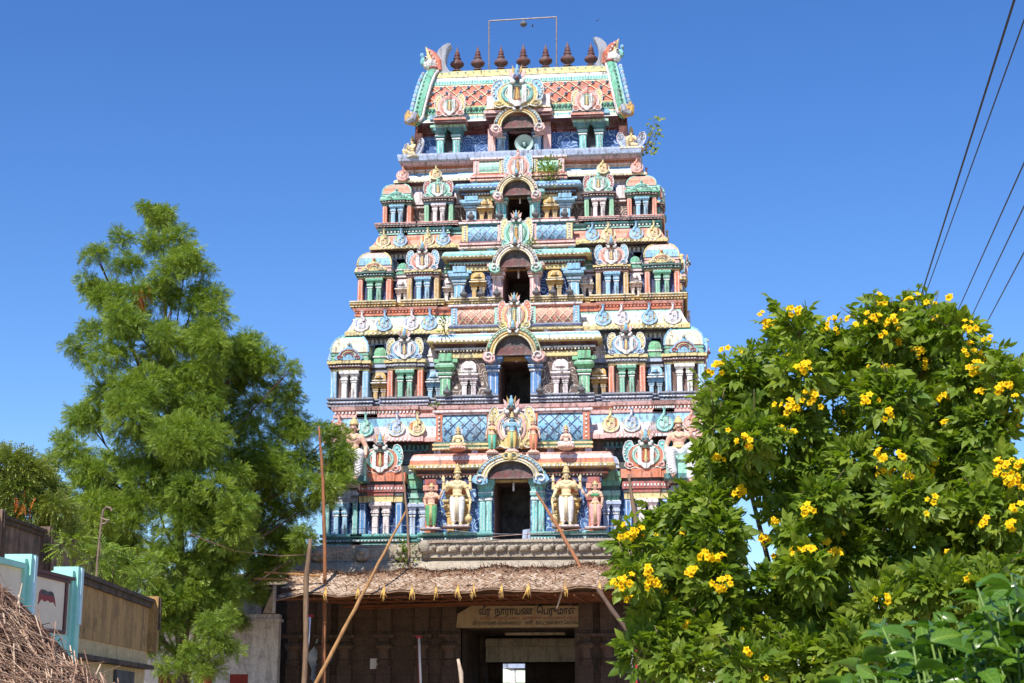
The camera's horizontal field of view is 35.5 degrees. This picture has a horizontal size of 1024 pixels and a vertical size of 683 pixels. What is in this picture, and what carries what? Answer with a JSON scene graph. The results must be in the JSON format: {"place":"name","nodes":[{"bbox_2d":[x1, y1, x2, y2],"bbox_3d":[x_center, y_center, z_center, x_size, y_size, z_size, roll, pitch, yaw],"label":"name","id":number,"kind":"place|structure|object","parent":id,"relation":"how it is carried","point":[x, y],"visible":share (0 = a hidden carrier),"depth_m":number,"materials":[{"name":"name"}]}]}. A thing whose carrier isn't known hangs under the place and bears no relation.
{"place":"outdoors","nodes":[
{"label":"outdoors","id":0,"kind":"place"},
{"bbox_2d":[0,509,103,578],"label":"old wall","id":1,"kind":"structure","parent":0,"point":[17,536],"depth_m":35.28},
{"bbox_2d":[50,571,161,682],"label":"weathered parapet","id":2,"kind":"structure","parent":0,"point":[120,626],"depth_m":28.36,"materials":[{"name":"paint"}]},
{"bbox_2d":[0,0,1023,681],"label":"sky","id":3,"kind":"structure","parent":0,"point":[811,151],"materials":[{"name":"blue"}]},
{"bbox_2d":[503,664,524,682],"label":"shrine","id":4,"kind":"object","parent":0,"point":[513,668],"visible":0.14,"depth_m":80.55,"materials":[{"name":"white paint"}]},
{"bbox_2d":[918,0,1015,303],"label":"cable","id":5,"kind":"object","parent":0,"point":[996,56],"visible":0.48,"depth_m":31.88,"materials":[{"name":"black rubber"}]},
{"bbox_2d":[925,19,1023,294],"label":"cable","id":6,"kind":"object","parent":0,"point":[980,141],"visible":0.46,"depth_m":31.58,"materials":[{"name":"black rubber"}]},
{"bbox_2d":[958,162,1023,309],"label":"cable","id":7,"kind":"object","parent":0,"point":[993,230],"visible":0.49,"depth_m":35.17,"materials":[{"name":"black rubber"}]},
{"bbox_2d":[973,206,1023,313],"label":"cable","id":8,"kind":"object","parent":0,"point":[1000,255],"visible":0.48,"depth_m":34.98,"materials":[{"name":"black rubber"}]},
{"bbox_2d":[986,252,1023,322],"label":"cable","id":9,"kind":"object","parent":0,"point":[1006,285],"visible":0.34,"depth_m":34.18,"materials":[{"name":"black rubber"}]},
{"bbox_3d":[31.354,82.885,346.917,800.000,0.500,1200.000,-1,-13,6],"label":"ground","id":10,"kind":"structure","parent":0,"visible":0},
{"bbox_2d":[0,554,83,660],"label":"painted parapet","id":11,"kind":"structure","parent":10,"relation":"on","point":[56,594],"depth_m":23.62,"materials":[{"name":"teal paint"}]},
{"bbox_2d":[0,439,97,544],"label":"tree","id":12,"kind":"object","parent":10,"relation":"on","point":[27,482],"visible":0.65,"depth_m":44.09,"materials":[{"name":"green plant"}]},
{"bbox_2d":[40,522,164,595],"bbox_3d":[-8.678,6.648,33.980,2.886,5.719,1.691,-1,-13,6],"label":"young neem","id":13,"kind":"object","parent":10,"relation":"on","point":[108,567],"visible":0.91,"depth_m":34.35,"materials":[{"name":"green plant"}]},
{"bbox_2d":[95,506,112,576],"bbox_3d":[-8.428,6.241,32.494,0.342,5.819,0.048,-1,-13,6],"label":"pipe post","id":14,"kind":"object","parent":10,"relation":"on","point":[99,538],"visible":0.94,"depth_m":33.02,"materials":[{"name":"grey metal"}]},
{"bbox_2d":[35,199,361,682],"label":"neem tree","id":15,"kind":"object","parent":10,"relation":"on","point":[192,397],"visible":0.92,"depth_m":51.84,"materials":[{"name":"green plant"}]},
{"bbox_2d":[190,534,349,555],"bbox_3d":[-7.777,6.681,52.233,0.307,0.786,10.826,-5,-14,19],"label":"rope","id":16,"kind":"object","parent":15,"relation":"attached to","point":[265,554],"visible":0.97,"depth_m":51.85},
{"bbox_2d":[144,614,283,682],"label":"compound wall","id":17,"kind":"structure","parent":10,"relation":"on","point":[262,638],"depth_m":56.67,"materials":[{"name":"grey concrete"}]},
{"bbox_2d":[262,585,276,612],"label":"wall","id":18,"kind":"structure","parent":17,"relation":"on","point":[270,607],"depth_m":57.00,"materials":[{"name":"grey concrete"}]},
{"bbox_2d":[166,574,288,613],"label":"old stone wall","id":19,"kind":"structure","parent":10,"relation":"on","point":[254,609],"depth_m":62.69,"materials":[{"name":"stone"}]},
{"bbox_2d":[301,539,311,682],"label":"canopy post","id":20,"kind":"object","parent":10,"relation":"on","point":[306,619],"visible":1,"depth_m":50.97,"materials":[{"name":"brown wood"}]},
{"bbox_2d":[308,615,312,638],"bbox_3d":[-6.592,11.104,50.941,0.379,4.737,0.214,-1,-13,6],"label":"tube lamp","id":21,"kind":"object","parent":10,"relation":"on","point":[309,616],"visible":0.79,"depth_m":51.33,"materials":[{"name":"white glass"}]},
{"bbox_2d":[318,426,326,682],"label":"bamboo pole","id":22,"kind":"object","parent":10,"relation":"on","point":[324,565],"visible":0.92,"depth_m":52.48,"materials":[{"name":"brown wood"}]},
{"bbox_2d":[314,510,406,682],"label":"slanting pole","id":23,"kind":"object","parent":10,"relation":"on","point":[333,649],"visible":1,"depth_m":50.51,"materials":[{"name":"brown wood"}]},
{"bbox_2d":[416,636,421,682],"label":"tube lamp","id":24,"kind":"object","parent":10,"relation":"on","point":[419,665],"visible":1,"depth_m":55.18,"materials":[{"name":"white glass"}]},
{"bbox_2d":[261,37,745,682],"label":"temple tower","id":25,"kind":"structure","parent":10,"relation":"on","point":[577,319],"depth_m":61.12,"materials":[{"name":"paint"}]},
{"bbox_2d":[308,638,332,681],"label":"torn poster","id":26,"kind":"object","parent":25,"relation":"attached to","point":[312,655],"visible":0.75,"depth_m":57.24,"materials":[{"name":"grey paper"}]},
{"bbox_2d":[334,417,369,483],"bbox_3d":[-5.972,4.066,59.237,1.281,2.673,1.310,-1,-13,6],"label":"seated warrior statue","id":27,"kind":"object","parent":25,"relation":"on","point":[357,438],"visible":0.41,"depth_m":59.25,"materials":[{"name":"paint"}]},
{"bbox_2d":[370,659,376,668],"bbox_3d":[-4.809,11.478,56.991,0.499,0.365,0.010,-1,-13,6],"label":"notice","id":28,"kind":"object","parent":25,"relation":"attached to","point":[373,664],"visible":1,"depth_m":57.00,"materials":[{"name":"white paper"}]},
{"bbox_2d":[394,535,418,566],"bbox_3d":[-3.750,7.561,57.152,0.993,1.367,0.713,2,-13,-8],"label":"wild plant","id":29,"kind":"object","parent":25,"relation":"on","point":[404,550],"visible":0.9,"depth_m":57.17,"materials":[{"name":"green plant"}]},
{"bbox_2d":[402,135,424,156],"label":"winged statue","id":30,"kind":"object","parent":25,"relation":"on","point":[408,149],"visible":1,"depth_m":64.93,"materials":[{"name":"beige paint"}]},
{"bbox_2d":[419,483,442,530],"bbox_3d":[-2.916,6.009,58.334,0.857,1.725,0.486,-1,-13,6],"label":"attendant statue","id":31,"kind":"object","parent":25,"relation":"on","point":[431,496],"visible":1,"depth_m":58.25,"materials":[{"name":"paint"}]},
{"bbox_2d":[430,399,440,409],"bbox_3d":[-2.886,2.420,59.797,0.455,0.558,0.407,5,-14,-22],"label":"wild plant","id":32,"kind":"object","parent":25,"relation":"on","point":[438,404],"visible":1,"depth_m":59.82,"materials":[{"name":"green plant"}]},
{"bbox_2d":[254,559,623,609],"bbox_3d":[-1.988,8.258,54.063,12.481,1.515,6.463,-1,-13,6],"label":"thatched canopy","id":33,"kind":"object","parent":25,"relation":"attached to","point":[503,584],"visible":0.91,"depth_m":52.19,"materials":[{"name":"brown plant"}]},
{"bbox_2d":[401,466,411,569],"bbox_3d":[-3.568,5.928,53.870,0.111,3.701,1.298,5,-14,-19],"label":"thin stick","id":34,"kind":"object","parent":33,"relation":"on","point":[408,540],"visible":0.99,"depth_m":53.61,"materials":[{"name":"brown wood"}]},
{"bbox_2d":[536,492,583,570],"bbox_3d":[1.599,6.353,53.479,0.146,2.934,2.702,8,-16,-32],"label":"slanting pole","id":35,"kind":"object","parent":33,"relation":"attached to","point":[571,550],"visible":1,"depth_m":53.27,"materials":[{"name":"brown wood"}]},
{"bbox_2d":[596,588,644,657],"bbox_3d":[3.470,8.877,49.830,1.726,2.430,0.174,-4,-14,17],"label":"crooked branch","id":36,"kind":"object","parent":33,"relation":"attached to","point":[613,612],"visible":0.48,"depth_m":50.00,"materials":[{"name":"wood"}]},
{"bbox_2d":[436,313,454,336],"bbox_3d":[-2.562,-0.604,60.936,0.788,0.955,0.533,-1,-13,6],"label":"wild plant","id":37,"kind":"object","parent":25,"relation":"on","point":[443,325],"visible":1,"depth_m":60.90,"materials":[{"name":"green plant"}]},
{"bbox_2d":[442,463,471,528],"bbox_3d":[-2.004,5.607,58.321,1.164,2.384,0.618,-1,-13,6],"label":"guardian statue","id":38,"kind":"object","parent":25,"relation":"on","point":[457,484],"visible":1,"depth_m":58.18,"materials":[{"name":"beige paint"}]},
{"bbox_2d":[449,426,466,451],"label":"seated statue","id":39,"kind":"object","parent":25,"relation":"on","point":[458,445],"visible":1,"depth_m":58.61,"materials":[{"name":"beige paint"}]},
{"bbox_2d":[339,525,606,534],"bbox_3d":[-1.286,6.731,57.215,10.630,0.420,0.017,-1,-13,6],"label":"wire","id":40,"kind":"object","parent":25,"relation":"attached to","point":[466,531],"visible":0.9,"depth_m":57.23,"materials":[{"name":"grey paint"}]},
{"bbox_2d":[485,417,497,454],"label":"consort statue","id":41,"kind":"object","parent":25,"relation":"on","point":[491,427],"visible":1,"depth_m":58.70,"materials":[{"name":"paint"}]},
{"bbox_2d":[379,525,615,544],"bbox_3d":[-0.954,6.904,57.036,9.783,0.626,0.021,-1,-13,6],"label":"wire","id":42,"kind":"object","parent":25,"relation":"attached to","point":[503,535],"visible":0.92,"depth_m":56.95,"materials":[{"name":"metal"}]},
{"bbox_2d":[502,412,523,453],"bbox_3d":[0.033,3.333,58.745,0.822,1.566,0.495,-1,-13,6],"label":"deity statue","id":43,"kind":"object","parent":25,"relation":"on","point":[511,424],"visible":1,"depth_m":58.64,"materials":[{"name":"blue paint"}]},
{"bbox_2d":[456,605,578,627],"bbox_3d":[0.364,9.746,56.712,4.734,0.772,0.068,-1,-13,6],"label":"name board","id":44,"kind":"object","parent":25,"relation":"attached to","point":[510,616],"visible":1,"depth_m":56.70,"materials":[{"name":"brown wood"}]},
{"bbox_2d":[488,16,556,69],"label":"lamp frame","id":45,"kind":"object","parent":25,"relation":"on","point":[489,21],"visible":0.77,"depth_m":67.67,"materials":[{"name":"metal"}]},
{"bbox_2d":[520,19,526,27],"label":"roof lamp","id":46,"kind":"object","parent":45,"relation":"hanging from","point":[523,23],"visible":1,"depth_m":67.63,"materials":[{"name":"metal"}]},
{"bbox_2d":[515,134,533,149],"bbox_3d":[0.520,-7.882,64.774,0.770,0.835,0.790,-1,-13,6],"label":"loudspeaker","id":47,"kind":"object","parent":25,"relation":"on","point":[524,142],"visible":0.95,"depth_m":64.55,"materials":[{"name":"paint"}]},
{"bbox_2d":[522,529,529,538],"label":"blue slab","id":48,"kind":"structure","parent":25,"relation":"on","point":[526,531],"depth_m":58.40,"materials":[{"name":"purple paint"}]},
{"bbox_2d":[524,237,538,246],"bbox_3d":[0.746,-3.789,62.025,0.645,0.726,0.480,-1,-13,6],"label":"wild plant","id":49,"kind":"object","parent":25,"relation":"on","point":[530,243],"visible":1,"depth_m":62.05,"materials":[{"name":"green plant"}]},
{"bbox_2d":[527,416,540,453],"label":"consort statue","id":50,"kind":"object","parent":25,"relation":"on","point":[533,436],"visible":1,"depth_m":58.54,"materials":[{"name":"paint"}]},
{"bbox_2d":[530,152,571,186],"bbox_3d":[1.508,-6.767,63.593,1.827,1.672,1.094,-1,-13,6],"label":"wild plant","id":51,"kind":"object","parent":25,"relation":"on","point":[550,168],"visible":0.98,"depth_m":63.62,"materials":[{"name":"green plant"}]},
{"bbox_2d":[550,463,581,528],"bbox_3d":[1.963,5.559,57.904,1.159,2.384,0.618,-1,-13,6],"label":"guardian statue","id":52,"kind":"object","parent":25,"relation":"on","point":[565,484],"visible":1,"depth_m":57.76,"materials":[{"name":"beige paint"}]},
{"bbox_2d":[557,424,574,449],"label":"seated statue","id":53,"kind":"object","parent":25,"relation":"on","point":[565,443],"visible":1,"depth_m":58.21,"materials":[{"name":"pink paint"}]},
{"bbox_2d":[581,481,606,529],"bbox_3d":[2.953,5.888,57.729,0.903,1.759,0.496,-1,-13,6],"label":"attendant statue","id":54,"kind":"object","parent":25,"relation":"on","point":[595,504],"visible":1,"depth_m":57.64,"materials":[{"name":"paint"}]},
{"bbox_2d":[616,126,645,152],"bbox_3d":[4.783,-8.162,64.179,1.207,1.068,0.689,-1,-13,6],"label":"winged statue","id":55,"kind":"object","parent":25,"relation":"on","point":[629,139],"visible":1,"depth_m":64.23,"materials":[{"name":"beige paint"}]},
{"bbox_2d":[642,116,665,155],"bbox_3d":[5.769,-8.271,64.164,0.747,1.674,1.020,9,-16,-33],"label":"peepal sapling","id":56,"kind":"object","parent":25,"relation":"on","point":[651,142],"visible":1,"depth_m":64.15,"materials":[{"name":"green plant"}]},
{"bbox_2d":[664,415,696,481],"bbox_3d":[6.098,3.893,57.986,1.226,2.560,1.248,-1,-13,6],"label":"seated warrior statue","id":57,"kind":"object","parent":25,"relation":"on","point":[677,451],"visible":0.77,"depth_m":57.73,"materials":[{"name":"paint"}]},
{"bbox_2d":[627,474,646,682],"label":"forked branch","id":58,"kind":"object","parent":10,"relation":"on","point":[633,507],"visible":0.23,"depth_m":55.71,"materials":[{"name":"brown wood"}]},
{"bbox_2d":[595,283,1023,682],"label":"flowering bush","id":59,"kind":"object","parent":10,"relation":"on","point":[942,491],"visible":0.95,"depth_m":10.63,"materials":[{"name":"green plant"}]},
{"bbox_2d":[818,552,1023,682],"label":"glossy shrub","id":60,"kind":"object","parent":10,"relation":"on","point":[993,644],"visible":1,"depth_m":4.26,"materials":[{"name":"green plant"}]},
{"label":"path","id":61,"kind":"structure","parent":0,"visible":0},
{"bbox_2d":[0,574,118,682],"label":"straw heap","id":62,"kind":"object","parent":61,"relation":"on","point":[32,650],"visible":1,"depth_m":13.90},
{"bbox_2d":[457,659,463,682],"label":"wooden stake","id":63,"kind":"object","parent":61,"relation":"on","point":[460,671],"visible":1,"depth_m":50.94,"materials":[{"name":"beige wood"}]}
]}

